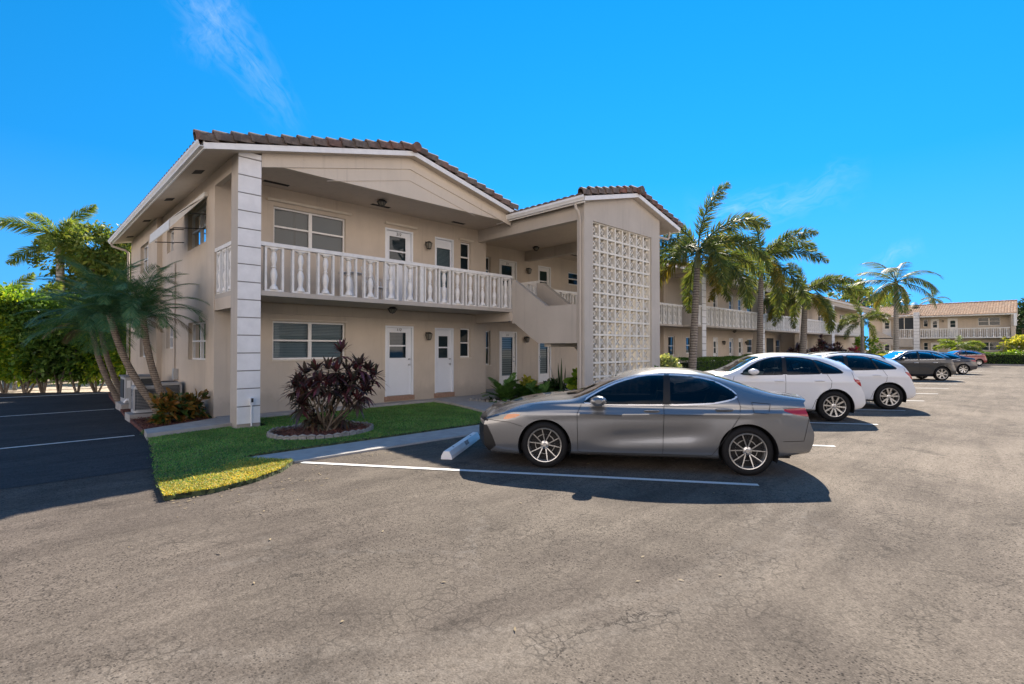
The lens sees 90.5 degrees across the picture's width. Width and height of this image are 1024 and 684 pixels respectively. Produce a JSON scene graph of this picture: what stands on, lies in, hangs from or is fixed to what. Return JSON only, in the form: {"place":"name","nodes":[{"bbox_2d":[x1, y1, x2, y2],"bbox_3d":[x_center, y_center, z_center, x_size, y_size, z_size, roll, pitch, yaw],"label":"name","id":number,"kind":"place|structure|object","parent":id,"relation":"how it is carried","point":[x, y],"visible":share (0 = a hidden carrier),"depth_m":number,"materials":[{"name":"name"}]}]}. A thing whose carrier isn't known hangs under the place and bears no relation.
{"place":"outdoors","nodes":[
{"label":"outdoors","id":0,"kind":"place"},
{"bbox_2d":[2,379,112,390],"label":"path","id":1,"kind":"structure","parent":0,"point":[65,385],"depth_m":23.36,"materials":[{"name":"beige concrete"}]},
{"bbox_2d":[1,272,36,382],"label":"cane palm","id":2,"kind":"object","parent":1,"relation":"on","point":[23,280],"visible":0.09,"depth_m":22.28,"materials":[{"name":"green plant"}]},
{"bbox_2d":[0,203,108,380],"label":"royal palm","id":3,"kind":"object","parent":1,"relation":"on","point":[49,244],"visible":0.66,"depth_m":26.43,"materials":[{"name":"green plant"}]},
{"bbox_2d":[24,219,130,379],"bbox_3d":[-23.070,-2.393,28.242,6.803,9.025,5.982,0,-1,-1],"label":"broadleaf tree","id":4,"kind":"object","parent":1,"relation":"on","point":[107,254],"visible":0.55,"depth_m":26.59,"materials":[{"name":"green plant"}]},
{"bbox_2d":[0,394,153,488],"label":"side road","id":5,"kind":"structure","parent":0,"point":[26,465],"depth_m":9.44,"materials":[{"name":"black asphalt"}]},
{"bbox_2d":[0,435,134,448],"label":"road marking","id":6,"kind":"object","parent":5,"relation":"on","point":[65,442],"visible":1,"depth_m":9.30,"materials":[{"name":"paint"}]},
{"bbox_2d":[108,392,205,433],"bbox_3d":[-10.941,1.901,14.869,1.480,0.125,11.820,1,-1,-44],"label":"mulch bed","id":7,"kind":"object","parent":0,"point":[137,426],"visible":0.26,"depth_m":11.51,"materials":[{"name":"brown soil"}]},
{"bbox_2d":[14,279,155,401],"bbox_3d":[-12.479,-0.067,15.118,3.524,3.901,3.455,1,-1,-44],"label":"date palm","id":8,"kind":"object","parent":7,"relation":"on","point":[107,379],"visible":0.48,"depth_m":14.84,"materials":[{"name":"green plant"}]},
{"bbox_2d":[34,277,153,394],"bbox_3d":[-12.965,-0.062,15.921,3.177,3.921,3.056,1,-1,-44],"label":"date palm","id":9,"kind":"object","parent":7,"relation":"on","point":[112,373],"visible":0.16,"depth_m":15.63,"materials":[{"name":"green plant"}]},
{"bbox_2d":[18,254,182,413],"bbox_3d":[-9.359,-0.111,11.776,3.124,3.939,3.145,1,-1,-44],"label":"date palm","id":10,"kind":"object","parent":7,"relation":"on","point":[110,314],"visible":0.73,"depth_m":11.70,"materials":[{"name":"green plant"}]},
{"bbox_2d":[59,259,208,394],"bbox_3d":[-8.547,-0.090,11.776,3.062,3.860,3.087,1,-1,-44],"label":"date palm","id":11,"kind":"object","parent":7,"relation":"on","point":[145,303],"visible":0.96,"depth_m":11.70,"materials":[{"name":"green plant"}]},
{"bbox_2d":[115,374,152,410],"bbox_3d":[-10.626,1.426,14.438,0.880,0.965,1.284,1,-1,-44],"label":"air conditioner","id":12,"kind":"object","parent":7,"relation":"on","point":[126,383],"visible":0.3,"depth_m":14.08,"materials":[{"name":"metal"}]},
{"bbox_2d":[125,384,156,422],"bbox_3d":[-8.900,1.457,12.337,0.720,0.858,0.720,1,-1,-44],"label":"air conditioner","id":13,"kind":"object","parent":7,"relation":"on","point":[140,406],"visible":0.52,"depth_m":12.08,"materials":[{"name":"metal"}]},
{"bbox_2d":[121,408,210,428],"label":"bark chips","id":14,"kind":"object","parent":7,"relation":"on","point":[147,425],"visible":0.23,"depth_m":11.33,"materials":[{"name":"brown wood"}]},
{"bbox_2d":[146,387,196,425],"bbox_3d":[-7.591,1.508,11.238,0.944,1.019,0.976,0,-1,19],"label":"croton","id":15,"kind":"object","parent":7,"relation":"on","point":[168,402],"visible":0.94,"depth_m":11.05,"materials":[{"name":"green plant"}]},
{"bbox_2d":[161,381,181,393],"bbox_3d":[-9.361,1.483,13.777,0.750,0.838,0.750,1,-1,-44],"label":"air conditioner","id":16,"kind":"object","parent":7,"relation":"on","point":[173,386],"visible":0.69,"depth_m":13.66,"materials":[{"name":"metal"}]},
{"bbox_2d":[171,389,211,421],"bbox_3d":[-7.580,1.551,11.861,1.087,0.939,1.097,1,-1,-44],"label":"croton","id":17,"kind":"object","parent":7,"relation":"on","point":[199,408],"visible":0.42,"depth_m":11.80,"materials":[{"name":"green plant"}]},
{"bbox_2d":[144,417,231,439],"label":"pavement","id":18,"kind":"structure","parent":0,"point":[207,424],"depth_m":10.42,"materials":[{"name":"concrete"}]},
{"bbox_2d":[146,402,481,500],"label":"lawn","id":19,"kind":"structure","parent":0,"point":[209,491],"depth_m":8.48,"materials":[{"name":"plant"}]},
{"bbox_2d":[158,457,293,495],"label":"grass","id":20,"kind":"structure","parent":19,"relation":"on","point":[232,477],"depth_m":6.61,"materials":[{"name":"yellow plant"}]},
{"bbox_2d":[266,420,373,439],"bbox_3d":[-3.815,1.766,10.221,2.080,0.134,1.720,1,-1,-44],"label":"bed edging","id":21,"kind":"object","parent":19,"relation":"on","point":[312,436],"visible":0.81,"depth_m":9.58,"materials":[{"name":"stone"}]},
{"bbox_2d":[271,422,369,438],"bbox_3d":[-3.815,1.780,10.221,1.960,0.045,1.600,1,-1,-44],"label":"mulch bed","id":22,"kind":"object","parent":21,"relation":"on","point":[307,432],"visible":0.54,"depth_m":10.02,"materials":[{"name":"brown wood"}]},
{"bbox_2d":[277,338,387,433],"bbox_3d":[-3.541,0.899,10.188,2.114,1.968,1.576,1,-1,-44],"label":"ti plant","id":23,"kind":"object","parent":22,"relation":"on","point":[335,381],"visible":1,"depth_m":9.95,"materials":[{"name":"purple plant"}]},
{"bbox_2d":[253,425,479,462],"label":"sidewalk","id":24,"kind":"structure","parent":0,"point":[311,454],"depth_m":8.92,"materials":[{"name":"concrete"}]},
{"bbox_2d":[260,383,574,417],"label":"path","id":25,"kind":"structure","parent":0,"point":[465,402],"depth_m":15.05,"materials":[{"name":"concrete"}]},
{"bbox_2d":[0,350,868,392],"bbox_3d":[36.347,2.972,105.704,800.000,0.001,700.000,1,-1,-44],"label":"ground","id":26,"kind":"structure","parent":0,"point":[81,390],"depth_m":21.41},
{"bbox_2d":[0,281,40,392],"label":"hedge shrub","id":27,"kind":"object","parent":26,"relation":"on","point":[7,292],"visible":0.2,"depth_m":19.27,"materials":[{"name":"green plant"}]},
{"bbox_2d":[0,290,58,392],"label":"hedge shrub","id":28,"kind":"object","parent":26,"relation":"on","point":[5,347],"visible":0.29,"depth_m":19.29,"materials":[{"name":"green plant"}]},
{"bbox_2d":[0,294,73,392],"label":"hedge shrub","id":29,"kind":"object","parent":26,"relation":"on","point":[15,322],"visible":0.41,"depth_m":19.10,"materials":[{"name":"green plant"}]},
{"bbox_2d":[12,281,63,390],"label":"cane palm","id":30,"kind":"object","parent":26,"relation":"on","point":[55,286],"visible":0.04,"depth_m":21.27,"materials":[{"name":"green plant"}]},
{"bbox_2d":[6,291,85,391],"bbox_3d":[-17.892,-0.049,20.027,2.480,4.126,2.592,0,-1,1],"label":"hedge shrub","id":31,"kind":"object","parent":26,"relation":"on","point":[47,363],"visible":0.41,"depth_m":19.42,"materials":[{"name":"green plant"}]},
{"bbox_2d":[40,293,122,391],"bbox_3d":[-17.212,-0.045,20.331,2.622,4.121,2.818,1,-1,-44],"label":"hedge shrub","id":32,"kind":"object","parent":26,"relation":"on","point":[71,376],"visible":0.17,"depth_m":19.68,"materials":[{"name":"green plant"}]},
{"bbox_2d":[52,300,124,391],"bbox_3d":[-16.734,0.096,20.291,2.816,3.849,2.538,1,-1,-44],"label":"hedge shrub","id":33,"kind":"object","parent":26,"relation":"on","point":[96,377],"visible":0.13,"depth_m":19.86,"materials":[{"name":"green plant"}]},
{"bbox_2d":[74,295,130,380],"bbox_3d":[-16.165,0.020,20.606,2.979,4.011,2.768,0,-1,-14],"label":"hedge shrub","id":34,"kind":"object","parent":26,"relation":"on","point":[111,354],"visible":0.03,"depth_m":20.07,"materials":[{"name":"green plant"}]},
{"bbox_2d":[93,316,130,376],"bbox_3d":[-15.099,-0.039,20.884,2.382,4.123,3.048,0,-1,3],"label":"hedge shrub","id":35,"kind":"object","parent":26,"relation":"on","point":[115,362],"visible":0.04,"depth_m":19.93,"materials":[{"name":"green plant"}]},
{"bbox_2d":[108,129,687,428],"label":"apartment building","id":36,"kind":"structure","parent":26,"relation":"on","point":[267,238],"depth_m":14.52,"materials":[{"name":"paint"}]},
{"bbox_2d":[144,245,147,270],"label":"window","id":37,"kind":"structure","parent":36,"relation":"in","point":[146,247],"depth_m":18.09,"materials":[{"name":"white paint"}]},
{"bbox_2d":[192,322,205,359],"bbox_3d":[-8.046,-0.025,13.171,0.054,0.980,1.730,1,-1,-44],"label":"window","id":38,"kind":"structure","parent":36,"relation":"in","point":[198,342],"depth_m":13.43,"materials":[{"name":"white glass"}]},
{"bbox_2d":[192,206,205,248],"bbox_3d":[-8.098,-2.964,13.257,0.054,0.980,1.820,1,-1,-44],"label":"window","id":39,"kind":"structure","parent":36,"relation":"in","point":[198,220],"depth_m":13.47,"materials":[{"name":"glass"}]},
{"bbox_2d":[271,321,344,361],"bbox_3d":[-5.399,-0.013,13.583,2.020,1.035,0.150,1,-1,-44],"label":"window","id":40,"kind":"structure","parent":36,"relation":"in","point":[301,341],"depth_m":13.54,"materials":[{"name":"grey glass"}]},
{"bbox_2d":[273,206,343,251],"bbox_3d":[-5.433,-2.960,13.649,1.940,1.000,0.054,1,-1,-44],"label":"window","id":41,"kind":"structure","parent":36,"relation":"in","point":[291,227],"depth_m":13.61,"materials":[{"name":"grey glass"}]},
{"bbox_2d":[339,271,361,295],"bbox_3d":[-4.327,-1.475,13.635,0.640,0.750,0.640,1,-1,-44],"label":"patio table","id":42,"kind":"object","parent":36,"relation":"on","point":[352,279],"visible":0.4,"depth_m":13.59,"materials":[{"name":"white plastic"}]},
{"bbox_2d":[361,265,388,298],"bbox_3d":[-3.778,-1.589,14.105,0.707,0.990,0.508,1,-1,-44],"label":"patio chair","id":43,"kind":"object","parent":36,"relation":"on","point":[380,288],"visible":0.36,"depth_m":14.00,"materials":[{"name":"white plastic"}]},
{"bbox_2d":[385,227,412,300],"bbox_3d":[-3.468,-2.260,15.509,0.980,2.320,0.122,1,-1,-44],"label":"door","id":44,"kind":"structure","parent":36,"relation":"in","point":[398,243],"depth_m":15.54,"materials":[{"name":"white paint"}]},
{"bbox_2d":[384,325,414,401],"bbox_3d":[-3.453,0.643,15.482,1.042,2.265,0.155,1,-1,-44],"label":"door","id":45,"kind":"structure","parent":36,"relation":"in","point":[399,340],"depth_m":15.51,"materials":[{"name":"white paint"}]},
{"bbox_2d":[434,328,454,397],"bbox_3d":[-2.250,0.671,16.662,0.812,2.255,0.155,1,-1,-44],"label":"door","id":46,"kind":"structure","parent":36,"relation":"in","point":[444,337],"depth_m":16.70,"materials":[{"name":"white paint"}]},
{"bbox_2d":[435,237,453,301],"bbox_3d":[-2.254,-2.247,16.699,0.760,2.320,0.122,1,-1,-44],"label":"door","id":47,"kind":"structure","parent":36,"relation":"in","point":[444,248],"depth_m":16.73,"materials":[{"name":"white paint"}]},
{"bbox_2d":[461,243,468,269],"bbox_3d":[-1.647,-2.884,17.365,0.430,0.990,0.052,1,-1,-44],"label":"window","id":48,"kind":"structure","parent":36,"relation":"in","point":[464,247],"depth_m":17.40,"materials":[{"name":"white paint"}]},
{"bbox_2d":[460,328,471,358],"bbox_3d":[-1.616,0.053,17.295,0.500,1.025,0.150,1,-1,-44],"label":"window","id":49,"kind":"structure","parent":36,"relation":"in","point":[464,333],"depth_m":17.35,"materials":[{"name":"white paint"}]},
{"bbox_2d":[486,331,490,365],"bbox_3d":[-1.057,0.253,20.042,0.530,1.385,0.150,1,-1,-44],"label":"window","id":50,"kind":"structure","parent":36,"relation":"in","point":[487,332],"depth_m":20.19,"materials":[{"name":"glass"}]},
{"bbox_2d":[499,331,516,384],"bbox_3d":[-0.191,0.665,20.890,1.000,2.190,0.125,1,-1,-44],"label":"door","id":51,"kind":"structure","parent":36,"relation":"in","point":[507,340],"depth_m":20.92,"materials":[{"name":"white paint"}]},
{"bbox_2d":[499,259,516,308],"bbox_3d":[-0.193,-2.200,20.922,1.000,2.320,0.122,1,-1,-44],"label":"door","id":52,"kind":"structure","parent":36,"relation":"in","point":[506,267],"depth_m":20.97,"materials":[{"name":"white paint"}]},
{"bbox_2d":[538,343,550,382],"bbox_3d":[1.407,0.682,22.459,0.840,2.190,0.125,1,-1,-44],"label":"door","id":53,"kind":"structure","parent":36,"relation":"in","point":[544,353],"depth_m":22.48,"materials":[{"name":"white paint"}]},
{"bbox_2d":[538,265,550,286],"bbox_3d":[1.406,-2.183,22.491,0.840,2.320,0.122,1,-1,-44],"label":"door","id":54,"kind":"structure","parent":36,"relation":"in","point":[544,273],"depth_m":22.57,"materials":[{"name":"white paint"}]},
{"bbox_2d":[568,272,576,285],"bbox_3d":[3.200,-2.951,24.255,1.760,0.625,0.150,1,-1,-44],"label":"window","id":55,"kind":"structure","parent":36,"relation":"in","point":[572,277],"depth_m":23.96,"materials":[{"name":"glass"}]},
{"bbox_2d":[827,278,874,305],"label":"broadleaf tree","id":56,"kind":"object","parent":26,"relation":"on","point":[868,292],"visible":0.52,"depth_m":76.38,"materials":[{"name":"green plant"}]},
{"bbox_2d":[859,293,910,307],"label":"broadleaf tree","id":57,"kind":"object","parent":26,"relation":"on","point":[871,305],"visible":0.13,"depth_m":94.39,"materials":[{"name":"green plant"}]},
{"bbox_2d":[919,293,950,304],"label":"coconut palm","id":58,"kind":"object","parent":26,"relation":"on","point":[938,300],"visible":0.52,"depth_m":84.54,"materials":[{"name":"green plant"}]},
{"bbox_2d":[981,351,1023,363],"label":"box hedge","id":59,"kind":"object","parent":26,"relation":"on","point":[1002,358],"visible":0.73,"depth_m":49.73,"materials":[{"name":"green plant"}]},
{"bbox_2d":[1016,297,1023,347],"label":"tree","id":60,"kind":"object","parent":26,"relation":"on","point":[1020,326],"visible":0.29,"depth_m":63.93,"materials":[{"name":"green plant"}]},
{"bbox_2d":[117,438,827,630],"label":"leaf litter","id":61,"kind":"object","parent":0,"point":[356,489],"visible":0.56,"depth_m":5.94,"materials":[{"name":"brown plant"}]},
{"bbox_2d":[0,365,1023,683],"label":"parking lot","id":62,"kind":"structure","parent":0,"point":[874,545],"depth_m":4.04,"materials":[{"name":"grey asphalt"}]},
{"bbox_2d":[441,432,479,459],"bbox_3d":[-0.866,1.784,8.855,0.180,0.128,1.840,0,-1,10],"label":"wheel stop","id":63,"kind":"object","parent":62,"relation":"on","point":[457,448],"visible":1,"depth_m":8.53,"materials":[{"name":"white concrete"}]},
{"bbox_2d":[301,461,758,485],"bbox_3d":[-0.033,1.820,7.083,6.450,0.001,0.100,0,-1,11],"label":"road marking","id":64,"kind":"object","parent":62,"relation":"on","point":[537,473],"visible":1,"depth_m":6.97,"materials":[{"name":"paint"}]},
{"bbox_2d":[479,367,813,475],"bbox_3d":[1.919,1.118,8.032,4.888,1.440,2.218,0,-1,9],"label":"parked car","id":65,"kind":"object","parent":62,"relation":"on","point":[741,428],"visible":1,"depth_m":7.17,"materials":[{"name":"grey paint"}]},
{"bbox_2d":[703,352,865,420],"bbox_3d":[6.272,1.082,13.159,4.683,1.625,2.273,0,-1,9],"label":"parked car","id":66,"kind":"object","parent":62,"relation":"on","point":[828,389],"visible":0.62,"depth_m":12.16,"materials":[{"name":"white paint"}]},
{"bbox_2d":[808,352,915,408],"bbox_3d":[9.306,1.108,15.492,4.684,1.625,2.274,0,-1,9],"label":"parked car","id":67,"kind":"object","parent":62,"relation":"on","point":[886,383],"visible":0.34,"depth_m":14.41,"materials":[{"name":"white paint"}]},
{"bbox_2d":[883,350,955,380],"bbox_3d":[21.390,1.246,28.000,4.683,1.625,2.274,0,-1,9],"label":"parked car","id":68,"kind":"object","parent":62,"relation":"on","point":[921,364],"visible":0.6,"depth_m":27.02,"materials":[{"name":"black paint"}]},
{"bbox_2d":[938,352,977,373],"bbox_3d":[28.314,1.409,34.417,4.888,1.440,2.218,0,-1,9],"label":"parked car","id":69,"kind":"object","parent":62,"relation":"on","point":[963,365],"visible":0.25,"depth_m":33.33,"materials":[{"name":"black paint"}]},
{"bbox_2d":[946,350,986,365],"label":"parked car","id":70,"kind":"object","parent":62,"relation":"on","point":[980,358],"visible":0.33,"depth_m":49.09,"materials":[{"name":"red paint"}]},
{"bbox_2d":[982,364,1023,365],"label":"kerb","id":71,"kind":"structure","parent":62,"relation":"on","point":[1006,364],"depth_m":49.17,"materials":[{"name":"concrete"}]},
{"bbox_2d":[0,0,1023,349],"label":"sky","id":72,"kind":"structure","parent":0,"point":[892,131],"materials":[{"name":"blue"}]},
{"bbox_2d":[660,260,801,362],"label":"apartment building","id":73,"kind":"structure","parent":0,"point":[725,328],"depth_m":32.53,"materials":[{"name":"paint"}]},
{"bbox_2d":[668,336,673,354],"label":"window","id":74,"kind":"structure","parent":73,"relation":"in","point":[670,338],"depth_m":29.32,"materials":[{"name":"blue glass"}]},
{"bbox_2d":[713,337,717,360],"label":"door","id":75,"kind":"structure","parent":73,"relation":"in","point":[715,340],"depth_m":33.38,"materials":[{"name":"white paint"}]},
{"bbox_2d":[729,338,732,355],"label":"door","id":76,"kind":"structure","parent":73,"relation":"in","point":[730,339],"depth_m":35.10,"materials":[{"name":"white paint"}]},
{"bbox_2d":[738,338,742,355],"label":"door","id":77,"kind":"structure","parent":73,"relation":"in","point":[740,340],"depth_m":36.27,"materials":[{"name":"white paint"}]},
{"bbox_2d":[747,339,751,352],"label":"window","id":78,"kind":"structure","parent":73,"relation":"in","point":[749,347],"depth_m":37.57,"materials":[{"name":"grey glass"}]},
{"bbox_2d":[806,294,875,351],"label":"apartment building","id":79,"kind":"structure","parent":0,"point":[816,326],"depth_m":48.90,"materials":[{"name":"paint"}]},
{"bbox_2d":[862,300,1017,354],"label":"apartment building","id":80,"kind":"structure","parent":0,"point":[989,324],"depth_m":61.99,"materials":[{"name":"paint"}]},
{"bbox_2d":[882,320,890,335],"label":"door","id":81,"kind":"structure","parent":80,"relation":"in","point":[886,325],"depth_m":66.42,"materials":[{"name":"white paint"}]},
{"bbox_2d":[931,319,938,336],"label":"door","id":82,"kind":"structure","parent":80,"relation":"in","point":[934,322],"depth_m":63.01,"materials":[{"name":"white paint"}]},
{"bbox_2d":[948,318,957,336],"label":"door","id":83,"kind":"structure","parent":80,"relation":"in","point":[952,322],"depth_m":61.80,"materials":[{"name":"white paint"}]},
{"bbox_2d":[978,342,1000,350],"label":"window","id":84,"kind":"structure","parent":80,"relation":"in","point":[990,346],"depth_m":59.42,"materials":[{"name":"white glass"}]},
{"bbox_2d":[978,317,1000,325],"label":"window","id":85,"kind":"structure","parent":80,"relation":"in","point":[984,321],"depth_m":59.48,"materials":[{"name":"white glass"}]},
{"label":"lawn","id":86,"kind":"structure","parent":0,"visible":0},
{"bbox_2d":[849,262,943,351],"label":"coconut palm","id":87,"kind":"object","parent":86,"relation":"on","point":[894,289],"visible":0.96,"depth_m":57.49,"materials":[{"name":"green plant"}]},
{"bbox_2d":[932,335,985,351],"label":"shrub","id":88,"kind":"object","parent":86,"relation":"on","point":[961,344],"visible":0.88,"depth_m":55.28,"materials":[{"name":"green plant"}]},
{"bbox_2d":[995,334,1023,354],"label":"croton","id":89,"kind":"object","parent":86,"relation":"on","point":[1017,341],"visible":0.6,"depth_m":54.09,"materials":[{"name":"yellow plant"}]},
{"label":"planting bed","id":90,"kind":"structure","parent":0,"visible":0},
{"bbox_2d":[469,397,509,402],"bbox_3d":[0.141,1.752,14.701,3.546,0.119,0.252,0,-1,37],"label":"bed edging","id":91,"kind":"object","parent":90,"relation":"on","point":[480,399],"visible":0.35,"depth_m":15.38,"materials":[{"name":"stone"}]},
{"bbox_2d":[481,372,527,402],"bbox_3d":[-0.222,1.436,15.661,1.624,0.978,1.434,0,-1,-13],"label":"fern","id":92,"kind":"object","parent":90,"relation":"on","point":[506,391],"visible":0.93,"depth_m":15.46,"materials":[{"name":"green plant"}]},
{"bbox_2d":[509,380,545,398],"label":"fern","id":93,"kind":"object","parent":90,"relation":"on","point":[524,391],"visible":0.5,"depth_m":15.77,"materials":[{"name":"green plant"}]},
{"bbox_2d":[519,374,538,387],"bbox_3d":[0.599,1.526,16.869,0.872,0.923,0.826,1,-1,-44],"label":"croton","id":94,"kind":"object","parent":90,"relation":"on","point":[526,379],"visible":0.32,"depth_m":16.76,"materials":[{"name":"yellow plant"}]},
{"bbox_2d":[524,381,555,393],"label":"fern","id":95,"kind":"object","parent":90,"relation":"on","point":[543,387],"visible":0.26,"depth_m":15.23,"materials":[{"name":"green plant"}]},
{"bbox_2d":[543,377,567,391],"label":"shrub","id":96,"kind":"object","parent":90,"relation":"on","point":[552,385],"visible":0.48,"depth_m":16.49,"materials":[{"name":"green plant"}]},
{"bbox_2d":[551,358,565,390],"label":"snake plant","id":97,"kind":"object","parent":90,"relation":"on","point":[560,384],"visible":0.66,"depth_m":16.05,"materials":[{"name":"green plant"}]},
{"bbox_2d":[563,368,576,389],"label":"pothos","id":98,"kind":"object","parent":90,"relation":"on","point":[571,382],"visible":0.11,"depth_m":15.78,"materials":[{"name":"green plant"}]},
{"bbox_2d":[660,353,682,367],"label":"variegated bush","id":99,"kind":"object","parent":90,"relation":"on","point":[666,360],"visible":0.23,"depth_m":19.18,"materials":[{"name":"green plant"}]},
{"bbox_2d":[660,181,776,369],"bbox_3d":[8.258,-2.573,21.914,6.051,8.980,6.010,0,-1,5],"label":"foxtail palm","id":100,"kind":"object","parent":90,"relation":"on","point":[716,244],"visible":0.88,"depth_m":21.34,"materials":[{"name":"green plant"}]},
{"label":"planting bed","id":101,"kind":"structure","parent":0,"visible":0},
{"bbox_2d":[674,356,744,370],"bbox_3d":[10.498,1.389,26.542,7.148,1.333,1.110,1,-1,-44],"label":"box hedge","id":102,"kind":"object","parent":101,"relation":"on","point":[706,363],"visible":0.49,"depth_m":25.52,"materials":[{"name":"green plant"}]},
{"bbox_2d":[700,211,829,353],"bbox_3d":[13.200,-2.739,26.814,6.620,9.398,6.028,1,-1,-44],"label":"foxtail palm","id":103,"kind":"object","parent":101,"relation":"on","point":[778,275],"visible":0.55,"depth_m":26.55,"materials":[{"name":"green plant"}]},
{"bbox_2d":[757,262,864,353],"bbox_3d":[18.660,-1.702,32.019,6.041,7.502,5.620,1,-1,-44],"label":"foxtail palm","id":104,"kind":"object","parent":101,"relation":"on","point":[825,309],"visible":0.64,"depth_m":31.71,"materials":[{"name":"green plant"}]},
{"bbox_2d":[808,339,828,352],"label":"ti plant","id":105,"kind":"object","parent":101,"relation":"on","point":[820,342],"visible":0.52,"depth_m":39.45,"materials":[{"name":"brown plant"}]},
{"bbox_2d":[816,334,830,351],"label":"ti plant","id":106,"kind":"object","parent":101,"relation":"on","point":[818,344],"visible":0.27,"depth_m":42.00,"materials":[{"name":"brown plant"}]},
{"bbox_2d":[817,340,840,351],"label":"ti plant","id":107,"kind":"object","parent":101,"relation":"on","point":[833,349],"visible":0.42,"depth_m":42.42,"materials":[{"name":"brown plant"}]},
{"bbox_2d":[837,295,889,352],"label":"foxtail palm","id":108,"kind":"object","parent":101,"relation":"on","point":[843,323],"visible":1,"depth_m":42.96,"materials":[{"name":"green plant"}]},
{"bbox_2d":[852,334,884,353],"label":"tree","id":109,"kind":"object","parent":101,"relation":"on","point":[873,348],"visible":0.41,"depth_m":51.43,"materials":[{"name":"green plant"}]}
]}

